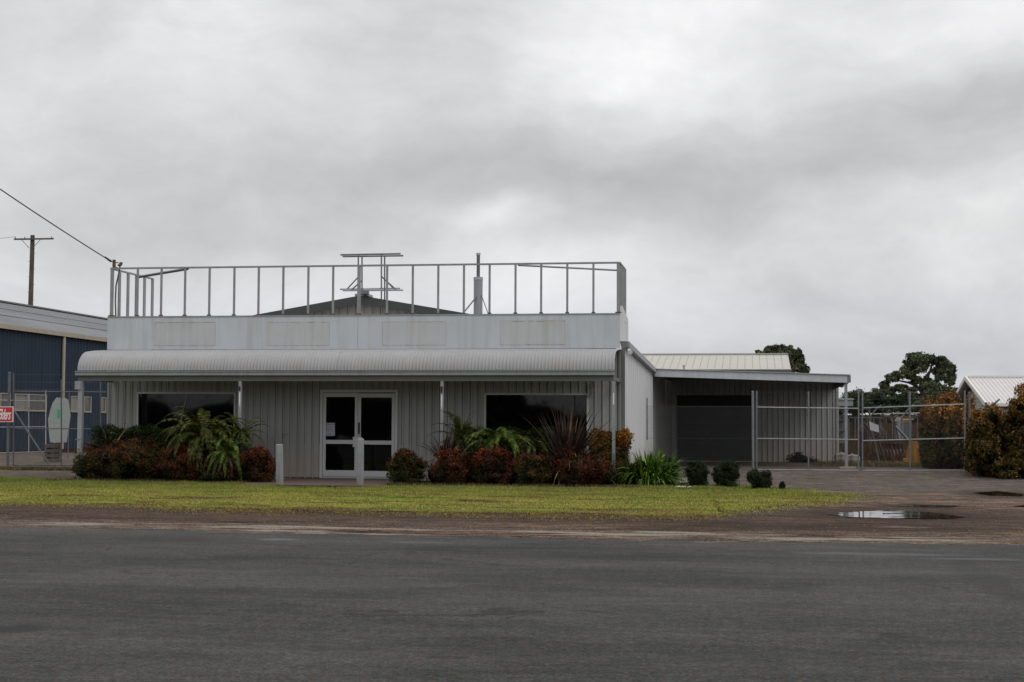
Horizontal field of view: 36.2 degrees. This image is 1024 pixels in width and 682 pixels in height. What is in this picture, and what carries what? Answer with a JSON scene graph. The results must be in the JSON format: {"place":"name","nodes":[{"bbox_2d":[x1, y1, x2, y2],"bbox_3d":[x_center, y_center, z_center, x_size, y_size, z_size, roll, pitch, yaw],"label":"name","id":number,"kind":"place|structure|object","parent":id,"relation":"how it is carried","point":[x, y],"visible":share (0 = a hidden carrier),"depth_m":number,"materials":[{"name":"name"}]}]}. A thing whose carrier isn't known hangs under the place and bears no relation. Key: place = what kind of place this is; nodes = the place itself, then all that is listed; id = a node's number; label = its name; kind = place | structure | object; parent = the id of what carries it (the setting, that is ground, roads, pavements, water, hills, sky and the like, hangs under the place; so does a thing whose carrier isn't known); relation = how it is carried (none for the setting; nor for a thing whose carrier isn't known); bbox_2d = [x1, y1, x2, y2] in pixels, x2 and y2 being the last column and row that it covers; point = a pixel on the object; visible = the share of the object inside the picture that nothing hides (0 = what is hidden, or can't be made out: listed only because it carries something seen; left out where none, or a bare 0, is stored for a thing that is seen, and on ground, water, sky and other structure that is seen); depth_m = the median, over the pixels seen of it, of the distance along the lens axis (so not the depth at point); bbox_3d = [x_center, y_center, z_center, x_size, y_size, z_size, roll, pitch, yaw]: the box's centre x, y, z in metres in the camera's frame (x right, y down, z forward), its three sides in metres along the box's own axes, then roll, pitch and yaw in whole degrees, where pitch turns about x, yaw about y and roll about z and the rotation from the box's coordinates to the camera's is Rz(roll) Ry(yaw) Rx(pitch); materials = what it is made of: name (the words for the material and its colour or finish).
{"place":"outdoors","nodes":[
{"label":"outdoors","id":0,"kind":"place"},
{"bbox_2d":[238,478,398,486],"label":"path","id":1,"kind":"structure","parent":0,"point":[370,482],"depth_m":36.95,"materials":[{"name":"concrete"}]},
{"bbox_2d":[276,444,283,484],"bbox_3d":[-5.275,2.820,35.609,0.186,0.950,0.168,0,-3,9],"label":"bollard","id":2,"kind":"object","parent":1,"relation":"on","point":[279,465],"visible":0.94,"depth_m":35.55,"materials":[{"name":"paint"}]},
{"bbox_2d":[356,438,363,484],"bbox_3d":[-3.466,2.770,35.809,0.168,1.081,0.168,0,-3,9],"label":"bollard","id":3,"kind":"object","parent":1,"relation":"on","point":[360,464],"visible":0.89,"depth_m":35.74,"materials":[{"name":"paint"}]},
{"bbox_2d":[0,476,893,522],"bbox_3d":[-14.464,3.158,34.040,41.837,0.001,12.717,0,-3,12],"label":"lawn","id":4,"kind":"structure","parent":0,"point":[385,502],"depth_m":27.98,"materials":[{"name":"plant"}]},
{"bbox_2d":[683,460,710,485],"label":"box bush","id":5,"kind":"object","parent":4,"relation":"on","point":[697,474],"visible":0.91,"depth_m":35.94,"materials":[{"name":"green plant"}]},
{"bbox_2d":[711,458,740,486],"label":"box bush","id":6,"kind":"object","parent":4,"relation":"on","point":[726,474],"visible":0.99,"depth_m":35.61,"materials":[{"name":"green plant"}]},
{"bbox_2d":[745,467,773,488],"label":"box bush","id":7,"kind":"object","parent":4,"relation":"on","point":[756,478],"visible":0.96,"depth_m":34.62,"materials":[{"name":"green plant"}]},
{"bbox_2d":[778,481,785,488],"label":"box bush","id":8,"kind":"object","parent":4,"relation":"on","point":[782,484],"visible":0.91,"depth_m":34.25,"materials":[{"name":"green plant"}]},
{"bbox_2d":[0,415,918,480],"bbox_3d":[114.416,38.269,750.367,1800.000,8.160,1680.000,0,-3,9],"label":"ground","id":9,"kind":"structure","parent":0,"point":[889,426],"depth_m":75.01,"materials":[{"name":"soil"}]},
{"bbox_2d":[14,235,53,304],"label":"utility pole","id":10,"kind":"object","parent":9,"relation":"on","point":[32,238],"visible":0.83,"depth_m":125.57,"materials":[{"name":"wood"}]},
{"bbox_2d":[0,300,107,450],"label":"blue shed","id":11,"kind":"structure","parent":9,"relation":"on","point":[42,348],"depth_m":79.26,"materials":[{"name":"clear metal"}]},
{"bbox_2d":[0,393,10,406],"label":"window","id":12,"kind":"structure","parent":11,"relation":"in","point":[3,396],"depth_m":74.13,"materials":[{"name":"beige glass"}]},
{"bbox_2d":[14,393,27,410],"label":"window","id":13,"kind":"structure","parent":11,"relation":"in","point":[17,396],"depth_m":75.78,"materials":[{"name":"beige glass"}]},
{"bbox_2d":[29,394,46,411],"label":"window","id":14,"kind":"structure","parent":11,"relation":"in","point":[33,396],"depth_m":77.56,"materials":[{"name":"beige glass"}]},
{"bbox_2d":[70,396,77,411],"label":"window","id":15,"kind":"structure","parent":11,"relation":"in","point":[73,408],"depth_m":81.77,"materials":[{"name":"beige glass"}]},
{"bbox_2d":[84,397,91,412],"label":"window","id":16,"kind":"structure","parent":11,"relation":"in","point":[86,399],"depth_m":83.41,"materials":[{"name":"beige glass"}]},
{"bbox_2d":[101,397,105,412],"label":"window","id":17,"kind":"structure","parent":11,"relation":"in","point":[103,403],"depth_m":85.47,"materials":[{"name":"beige glass"}]},
{"bbox_2d":[75,253,655,483],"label":"shop building","id":18,"kind":"structure","parent":9,"relation":"on","point":[373,376],"depth_m":39.78,"materials":[{"name":"metal"}]},
{"bbox_2d":[136,392,235,433],"bbox_3d":[-8.460,1.928,40.678,2.674,1.202,0.070,0,-3,9],"label":"window","id":19,"kind":"structure","parent":18,"relation":"in","point":[152,407],"depth_m":40.73,"materials":[{"name":"black glass"}]},
{"bbox_2d":[326,423,334,435],"bbox_3d":[-4.639,2.260,40.071,0.231,0.334,0.003,0,-3,9],"label":"notice","id":20,"kind":"object","parent":18,"relation":"attached to","point":[330,429],"visible":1,"depth_m":40.07,"materials":[{"name":"paper"}]},
{"bbox_2d":[322,393,357,476],"bbox_3d":[-4.384,2.390,40.013,0.910,2.133,0.085,0,-3,9],"label":"door","id":21,"kind":"structure","parent":18,"relation":"in","point":[341,409],"depth_m":40.02,"materials":[{"name":"white metal"}]},
{"bbox_2d":[108,262,625,315],"bbox_3d":[-3.698,-1.082,41.526,13.448,1.585,3.005,0,-3,9],"label":"sign frame","id":22,"kind":"object","parent":18,"relation":"on","point":[621,284],"visible":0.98,"depth_m":40.25,"materials":[{"name":"metal"}]},
{"bbox_2d":[112,260,122,315],"bbox_3d":[-10.372,-1.379,41.208,0.237,1.511,0.165,0,-3,9],"label":"service mast","id":23,"kind":"object","parent":22,"relation":"attached to","point":[114,264],"visible":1,"depth_m":41.23,"materials":[{"name":"metal"}]},
{"bbox_2d":[0,189,118,262],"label":"power cable","id":24,"kind":"object","parent":23,"relation":"attached to","point":[108,259],"visible":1,"depth_m":38.48,"materials":[{"name":"black plastic"}]},
{"bbox_2d":[340,253,402,299],"bbox_3d":[-4.136,-1.884,46.066,2.124,1.498,0.950,0,-3,9],"label":"antenna frame","id":25,"kind":"object","parent":18,"relation":"on","point":[384,255],"visible":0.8,"depth_m":45.66,"materials":[{"name":"metal"}]},
{"bbox_2d":[356,393,394,476],"bbox_3d":[-3.482,2.392,39.858,1.008,2.121,0.120,0,-3,9],"label":"door","id":26,"kind":"structure","parent":18,"relation":"in","point":[376,411],"depth_m":39.88,"materials":[{"name":"white metal"}]},
{"bbox_2d":[484,393,588,437],"bbox_3d":[0.605,1.902,39.297,2.634,1.182,0.070,0,-3,9],"label":"window","id":27,"kind":"structure","parent":18,"relation":"in","point":[512,409],"depth_m":39.33,"materials":[{"name":"black glass"}]},
{"bbox_2d":[0,460,944,487],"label":"dry grass","id":28,"kind":"structure","parent":9,"relation":"on","point":[873,463],"depth_m":37.98,"materials":[{"name":"plant"}]},
{"bbox_2d":[755,343,810,372],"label":"round tree","id":29,"kind":"object","parent":9,"relation":"on","point":[797,360],"visible":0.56,"depth_m":127.72,"materials":[{"name":"green plant"}]},
{"bbox_2d":[839,398,853,449],"bbox_3d":[13.491,3.648,65.465,1.407,2.468,2.300,0,-3,9],"label":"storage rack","id":30,"kind":"object","parent":9,"relation":"on","point":[842,423],"visible":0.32,"depth_m":64.69,"materials":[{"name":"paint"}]},
{"bbox_2d":[839,387,867,433],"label":"dark tree","id":31,"kind":"object","parent":9,"relation":"on","point":[854,395],"visible":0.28,"depth_m":167.71,"materials":[{"name":"green plant"}]},
{"bbox_2d":[868,408,871,444],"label":"timber post","id":32,"kind":"object","parent":9,"relation":"on","point":[870,420],"visible":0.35,"depth_m":73.20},
{"bbox_2d":[856,388,891,430],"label":"dark tree","id":33,"kind":"object","parent":9,"relation":"on","point":[875,397],"visible":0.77,"depth_m":163.45,"materials":[{"name":"green plant"}]},
{"bbox_2d":[839,412,916,422],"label":"distant scrub","id":34,"kind":"object","parent":9,"relation":"on","point":[889,420],"visible":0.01,"depth_m":331.27,"materials":[{"name":"green plant"}]},
{"bbox_2d":[839,436,920,461],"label":"yard weeds","id":35,"kind":"object","parent":9,"relation":"on","point":[865,448],"visible":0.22,"depth_m":59.73,"materials":[{"name":"plant"}]},
{"bbox_2d":[848,417,917,438],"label":"rail fence","id":36,"kind":"object","parent":9,"relation":"on","point":[886,423],"visible":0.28,"depth_m":92.71,"materials":[{"name":"metal"}]},
{"bbox_2d":[873,412,919,439],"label":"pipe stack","id":37,"kind":"object","parent":9,"relation":"on","point":[895,420],"visible":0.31,"depth_m":81.94,"materials":[{"name":"metal"}]},
{"bbox_2d":[896,418,900,438],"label":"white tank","id":38,"kind":"object","parent":9,"relation":"on","point":[899,423],"visible":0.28,"depth_m":85.48,"materials":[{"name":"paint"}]},
{"bbox_2d":[881,392,919,423],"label":"dark tree","id":39,"kind":"object","parent":9,"relation":"on","point":[896,399],"visible":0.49,"depth_m":160.56,"materials":[{"name":"green plant"}]},
{"bbox_2d":[900,405,913,447],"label":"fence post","id":40,"kind":"object","parent":9,"relation":"on","point":[906,411],"visible":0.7,"depth_m":70.04,"materials":[{"name":"metal"}]},
{"bbox_2d":[903,418,913,440],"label":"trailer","id":41,"kind":"object","parent":9,"relation":"on","point":[905,428],"visible":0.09,"depth_m":87.56,"materials":[{"name":"metal"}]},
{"bbox_2d":[878,351,957,437],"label":"cypress tree","id":42,"kind":"object","parent":9,"relation":"on","point":[918,363],"visible":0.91,"depth_m":135.92,"materials":[{"name":"green plant"}]},
{"bbox_2d":[906,390,945,412],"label":"dark tree","id":43,"kind":"object","parent":9,"relation":"on","point":[917,400],"visible":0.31,"depth_m":124.07,"materials":[{"name":"green plant"}]},
{"bbox_2d":[0,526,1023,681],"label":"road","id":44,"kind":"structure","parent":0,"point":[117,605],"depth_m":11.86,"materials":[{"name":"asphalt"}]},
{"bbox_2d":[0,452,1023,544],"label":"gravel verge","id":45,"kind":"structure","parent":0,"point":[922,487],"depth_m":23.22,"materials":[{"name":"gravel"}]},
{"bbox_2d":[6,372,10,466],"bbox_3d":[-15.489,2.423,48.221,0.094,2.949,0.094,0,-3,9],"label":"fence post","id":46,"kind":"object","parent":45,"relation":"on","point":[8,423],"visible":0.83,"depth_m":48.19,"materials":[{"name":"metal"}]},
{"bbox_2d":[0,406,13,421],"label":"shop sign","id":47,"kind":"object","parent":46,"relation":"attached to","point":[6,414],"visible":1,"depth_m":48.02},
{"bbox_2d":[0,390,45,453],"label":"gate","id":48,"kind":"structure","parent":45,"relation":"on","point":[28,400],"depth_m":65.68,"materials":[{"name":"metal"}]},
{"bbox_2d":[44,444,60,461],"bbox_3d":[-15.505,3.786,52.911,0.370,0.606,0.500,0,-3,9],"label":"timber crate","id":49,"kind":"object","parent":45,"relation":"on","point":[56,455],"visible":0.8,"depth_m":52.69,"materials":[{"name":"wood"}]},
{"bbox_2d":[48,398,70,442],"bbox_3d":[-15.268,2.675,52.856,0.791,1.531,0.056,0,-3,9],"label":"oval panel","id":50,"kind":"object","parent":49,"relation":"on","point":[57,416],"visible":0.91,"depth_m":52.83,"materials":[{"name":"plastic"}]},
{"bbox_2d":[11,373,105,465],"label":"gate","id":51,"kind":"structure","parent":45,"relation":"on","point":[26,428],"depth_m":48.20,"materials":[{"name":"metal"}]},
{"bbox_2d":[67,393,69,457],"bbox_3d":[-16.721,3.203,59.105,0.045,2.462,0.045,0,-3,9],"label":"fence post","id":52,"kind":"object","parent":45,"relation":"on","point":[68,433],"visible":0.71,"depth_m":59.06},
{"bbox_2d":[4,495,1023,546],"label":"pebbles","id":53,"kind":"object","parent":45,"relation":"on","point":[564,527],"visible":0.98,"depth_m":20.97,"materials":[{"name":"stone"}]},
{"bbox_2d":[647,398,751,469],"bbox_3d":[5.512,2.650,46.830,3.305,2.436,0.060,0,-3,9],"label":"fence","id":54,"kind":"object","parent":45,"relation":"on","point":[712,433],"visible":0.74,"depth_m":46.74,"materials":[{"name":"metal"}]},
{"bbox_2d":[751,391,753,469],"bbox_3d":[7.190,2.692,46.774,0.081,2.398,0.081,0,-3,9],"label":"fence post","id":55,"kind":"object","parent":45,"relation":"on","point":[752,429],"visible":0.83,"depth_m":46.74,"materials":[{"name":"metal"}]},
{"bbox_2d":[653,365,856,468],"bbox_3d":[8.328,2.577,53.724,6.614,3.407,8.750,0,-3,9],"label":"carport","id":56,"kind":"object","parent":45,"relation":"on","point":[678,394],"visible":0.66,"depth_m":57.65,"materials":[{"name":"grey metal"}]},
{"bbox_2d":[677,395,751,460],"bbox_3d":[7.478,3.215,57.941,2.746,2.438,0.030,0,-3,9],"label":"roller door","id":57,"kind":"structure","parent":56,"relation":"in","point":[692,448],"depth_m":57.95,"materials":[{"name":"black metal"}]},
{"bbox_2d":[786,451,818,462],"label":"shrub","id":58,"kind":"object","parent":45,"relation":"on","point":[798,456],"visible":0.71,"depth_m":56.74,"materials":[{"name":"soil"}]},
{"bbox_2d":[756,391,858,470],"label":"gate","id":59,"kind":"structure","parent":45,"relation":"on","point":[808,439],"depth_m":46.70,"materials":[{"name":"metal"}]},
{"bbox_2d":[834,452,844,462],"bbox_3d":[11.685,4.145,55.737,0.457,0.449,0.611,0,-3,9],"label":"sack","id":60,"kind":"object","parent":45,"relation":"on","point":[840,457],"visible":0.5,"depth_m":55.50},
{"bbox_2d":[848,453,859,463],"bbox_3d":[12.074,4.168,55.675,0.597,0.395,0.616,0,-3,9],"label":"sack","id":61,"kind":"object","parent":45,"relation":"on","point":[852,458],"visible":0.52,"depth_m":55.42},
{"bbox_2d":[855,427,872,458],"bbox_3d":[13.473,3.918,60.080,0.781,1.378,0.192,0,-3,9],"label":"rake wheel","id":62,"kind":"object","parent":45,"relation":"on","point":[865,436],"visible":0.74,"depth_m":60.06,"materials":[{"name":"metal"}]},
{"bbox_2d":[868,417,879,462],"bbox_3d":[12.850,3.520,55.551,0.409,1.666,0.120,0,-3,9],"label":"stake","id":63,"kind":"object","parent":45,"relation":"on","point":[874,427],"visible":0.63,"depth_m":55.56,"materials":[{"name":"metal"}]},
{"bbox_2d":[866,424,885,459],"bbox_3d":[13.600,3.807,58.547,0.781,1.437,0.192,0,-3,9],"label":"rake wheel","id":64,"kind":"object","parent":45,"relation":"on","point":[877,434],"visible":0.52,"depth_m":58.52,"materials":[{"name":"metal"}]},
{"bbox_2d":[863,411,905,458],"bbox_3d":[14.268,3.643,60.160,1.634,1.913,1.379,0,-3,9],"label":"farm implement","id":65,"kind":"object","parent":45,"relation":"on","point":[895,442],"visible":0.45,"depth_m":59.90,"materials":[{"name":"metal"}]},
{"bbox_2d":[832,510,961,518],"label":"puddle","id":66,"kind":"object","parent":45,"relation":"on","point":[898,514],"visible":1,"depth_m":24.77,"materials":[{"name":"black liquid"}]},
{"bbox_2d":[895,426,919,462],"bbox_3d":[14.510,3.729,56.750,0.892,1.340,1.590,-2,-4,30],"label":"yellow hopper","id":67,"kind":"object","parent":45,"relation":"on","point":[914,450],"visible":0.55,"depth_m":56.33,"materials":[{"name":"metal"}]},
{"bbox_2d":[862,391,965,470],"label":"gate","id":68,"kind":"structure","parent":45,"relation":"on","point":[910,429],"depth_m":46.24,"materials":[{"name":"metal"}]},
{"bbox_2d":[899,505,956,506],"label":"puddle","id":69,"kind":"object","parent":45,"relation":"on","point":[929,505],"visible":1,"depth_m":27.66,"materials":[{"name":"black liquid"}]},
{"bbox_2d":[917,393,975,468],"bbox_3d":[13.893,2.993,49.882,1.845,2.663,3.401,0,-3,9],"label":"orange hedge","id":70,"kind":"object","parent":45,"relation":"on","point":[936,444],"visible":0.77,"depth_m":48.90,"materials":[{"name":"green plant"}]},
{"bbox_2d":[936,389,963,411],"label":"orange shrub","id":71,"kind":"object","parent":70,"relation":"on","point":[947,397],"visible":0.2,"depth_m":50.31,"materials":[{"name":"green plant"}]},
{"bbox_2d":[968,392,970,423],"bbox_3d":[13.494,2.692,46.218,0.081,2.384,0.081,0,-3,9],"label":"fence post","id":72,"kind":"object","parent":45,"relation":"on","point":[969,408],"visible":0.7,"depth_m":46.23,"materials":[{"name":"metal"}]},
{"bbox_2d":[967,402,996,418],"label":"orange hedge","id":73,"kind":"object","parent":45,"relation":"on","point":[976,413],"visible":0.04,"depth_m":46.67,"materials":[{"name":"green plant"}]},
{"bbox_2d":[961,380,1023,479],"bbox_3d":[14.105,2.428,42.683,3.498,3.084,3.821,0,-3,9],"label":"orange hedge","id":74,"kind":"object","parent":45,"relation":"on","point":[994,434],"visible":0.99,"depth_m":42.48,"materials":[{"name":"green plant"}]},
{"bbox_2d":[977,491,1023,495],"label":"puddle","id":75,"kind":"object","parent":45,"relation":"on","point":[1001,493],"visible":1,"depth_m":32.82,"materials":[{"name":"black liquid"}]},
{"bbox_2d":[0,0,1023,414],"label":"sky","id":76,"kind":"structure","parent":0,"point":[840,182],"materials":[{"name":"grey"}]},
{"bbox_2d":[391,481,688,487],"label":"garden soil","id":77,"kind":"structure","parent":0,"point":[423,482],"depth_m":37.03,"materials":[{"name":"soil"}]},
{"bbox_2d":[385,444,429,484],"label":"red bush","id":78,"kind":"object","parent":77,"relation":"on","point":[407,466],"visible":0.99,"depth_m":36.26,"materials":[{"name":"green plant"}]},
{"bbox_2d":[427,447,473,484],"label":"red bush","id":79,"kind":"object","parent":77,"relation":"on","point":[453,467],"visible":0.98,"depth_m":35.88,"materials":[{"name":"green plant"}]},
{"bbox_2d":[415,425,478,467],"bbox_3d":[-1.554,2.516,36.609,1.566,1.269,1.597,2,-3,-27],"label":"flax","id":80,"kind":"object","parent":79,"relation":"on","point":[445,445],"visible":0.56,"depth_m":36.45,"materials":[{"name":"green plant"}]},
{"bbox_2d":[430,410,492,454],"bbox_3d":[-1.110,2.515,37.105,1.447,1.761,1.614,-3,-4,45],"label":"fern","id":81,"kind":"object","parent":77,"relation":"on","point":[459,427],"visible":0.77,"depth_m":37.05,"materials":[{"name":"green plant"}]},
{"bbox_2d":[470,445,516,484],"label":"red bush","id":82,"kind":"object","parent":77,"relation":"on","point":[495,465],"visible":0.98,"depth_m":35.65,"materials":[{"name":"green plant"}]},
{"bbox_2d":[461,426,537,458],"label":"fern","id":83,"kind":"object","parent":77,"relation":"on","point":[499,440],"visible":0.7,"depth_m":36.36,"materials":[{"name":"green plant"}]},
{"bbox_2d":[450,422,587,465],"bbox_3d":[0.182,2.720,38.262,3.585,1.481,0.969,0,-3,9],"label":"green hedge","id":84,"kind":"object","parent":77,"relation":"on","point":[531,433],"visible":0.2,"depth_m":38.13,"materials":[{"name":"green plant"}]},
{"bbox_2d":[423,460,623,485],"bbox_3d":[0.225,3.117,36.466,4.838,0.836,1.345,0,-3,9],"label":"ground foliage","id":85,"kind":"object","parent":77,"relation":"on","point":[614,479],"visible":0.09,"depth_m":36.14,"materials":[{"name":"green plant"}]},
{"bbox_2d":[511,440,552,464],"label":"fern","id":86,"kind":"object","parent":77,"relation":"on","point":[538,445],"visible":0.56,"depth_m":36.32,"materials":[{"name":"green plant"}]},
{"bbox_2d":[511,450,555,485],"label":"red bush","id":87,"kind":"object","parent":77,"relation":"on","point":[530,469],"visible":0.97,"depth_m":35.48,"materials":[{"name":"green plant"}]},
{"bbox_2d":[509,399,624,484],"bbox_3d":[1.181,2.289,36.217,2.857,2.064,2.808,2,-4,-36],"label":"flax","id":88,"kind":"object","parent":77,"relation":"on","point":[571,436],"visible":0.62,"depth_m":35.85,"materials":[{"name":"brown plant"}]},
{"bbox_2d":[548,446,612,486],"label":"red bush","id":89,"kind":"object","parent":77,"relation":"on","point":[583,470],"visible":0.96,"depth_m":35.33,"materials":[{"name":"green plant"}]},
{"bbox_2d":[587,427,633,484],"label":"orange hedge","id":90,"kind":"object","parent":77,"relation":"on","point":[624,440],"visible":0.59,"depth_m":37.02,"materials":[{"name":"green plant"}]},
{"bbox_2d":[627,459,652,484],"bbox_3d":[2.983,3.049,36.344,0.612,0.628,0.549,0,-3,9],"label":"box ball","id":91,"kind":"object","parent":77,"relation":"on","point":[638,473],"visible":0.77,"depth_m":36.22,"materials":[{"name":"green plant"}]},
{"bbox_2d":[610,445,691,485],"bbox_3d":[3.213,2.881,36.614,2.556,0.942,2.474,0,-3,9],"label":"lily","id":92,"kind":"object","parent":77,"relation":"on","point":[664,473],"visible":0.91,"depth_m":36.16,"materials":[{"name":"green plant"}]},
{"bbox_2d":[660,454,679,484],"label":"box bush","id":93,"kind":"object","parent":77,"relation":"on","point":[678,468],"visible":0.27,"depth_m":36.86,"materials":[{"name":"green plant"}]},
{"bbox_2d":[642,353,791,372],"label":"cream shed","id":94,"kind":"structure","parent":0,"point":[768,362],"depth_m":78.55,"materials":[{"name":"metal"}]},
{"bbox_2d":[954,376,1023,442],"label":"house","id":95,"kind":"structure","parent":0,"point":[984,391],"depth_m":71.50,"materials":[{"name":"metal"}]},
{"label":"garden soil","id":96,"kind":"structure","parent":0,"visible":0},
{"bbox_2d":[71,439,112,479],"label":"red bush","id":97,"kind":"object","parent":96,"relation":"on","point":[85,464],"visible":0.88,"depth_m":38.04,"materials":[{"name":"green plant"}]},
{"bbox_2d":[72,424,140,458],"bbox_3d":[-9.967,2.515,38.719,1.674,1.118,2.057,0,-3,9],"label":"flax","id":98,"kind":"object","parent":96,"relation":"on","point":[107,439],"visible":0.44,"depth_m":38.53,"materials":[{"name":"green plant"}]},
{"bbox_2d":[98,438,161,479],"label":"red bush","id":99,"kind":"object","parent":96,"relation":"on","point":[131,460],"visible":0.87,"depth_m":37.66,"materials":[{"name":"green plant"}]},
{"bbox_2d":[88,423,254,477],"bbox_3d":[-8.642,2.763,39.623,4.355,1.477,0.932,0,-3,9],"label":"green hedge","id":100,"kind":"object","parent":96,"relation":"on","point":[133,432],"visible":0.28,"depth_m":39.57,"materials":[{"name":"green plant"}]},
{"bbox_2d":[150,445,209,481],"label":"red bush","id":101,"kind":"object","parent":96,"relation":"on","point":[175,467],"visible":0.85,"depth_m":37.37,"materials":[{"name":"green plant"}]},
{"bbox_2d":[153,406,248,470],"bbox_3d":[-7.538,2.508,38.127,2.374,1.832,2.237,1,-3,-13],"label":"fern","id":102,"kind":"object","parent":96,"relation":"on","point":[197,436],"visible":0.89,"depth_m":37.74,"materials":[{"name":"green plant"}]},
{"bbox_2d":[197,459,244,481],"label":"red bush","id":103,"kind":"object","parent":96,"relation":"on","point":[204,475],"visible":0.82,"depth_m":37.10,"materials":[{"name":"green plant"}]},
{"bbox_2d":[195,437,251,481],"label":"fern","id":104,"kind":"object","parent":96,"relation":"on","point":[225,458],"visible":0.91,"depth_m":37.06,"materials":[{"name":"green plant"}]},
{"bbox_2d":[219,412,270,465],"bbox_3d":[-6.497,2.576,38.019,1.359,1.691,1.325,0,-3,9],"label":"fern","id":105,"kind":"object","parent":96,"relation":"on","point":[242,433],"visible":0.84,"depth_m":37.98,"materials":[{"name":"green plant"}]},
{"bbox_2d":[238,445,275,481],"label":"red bush","id":106,"kind":"object","parent":96,"relation":"on","point":[260,463],"visible":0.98,"depth_m":36.95,"materials":[{"name":"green plant"}]}
]}

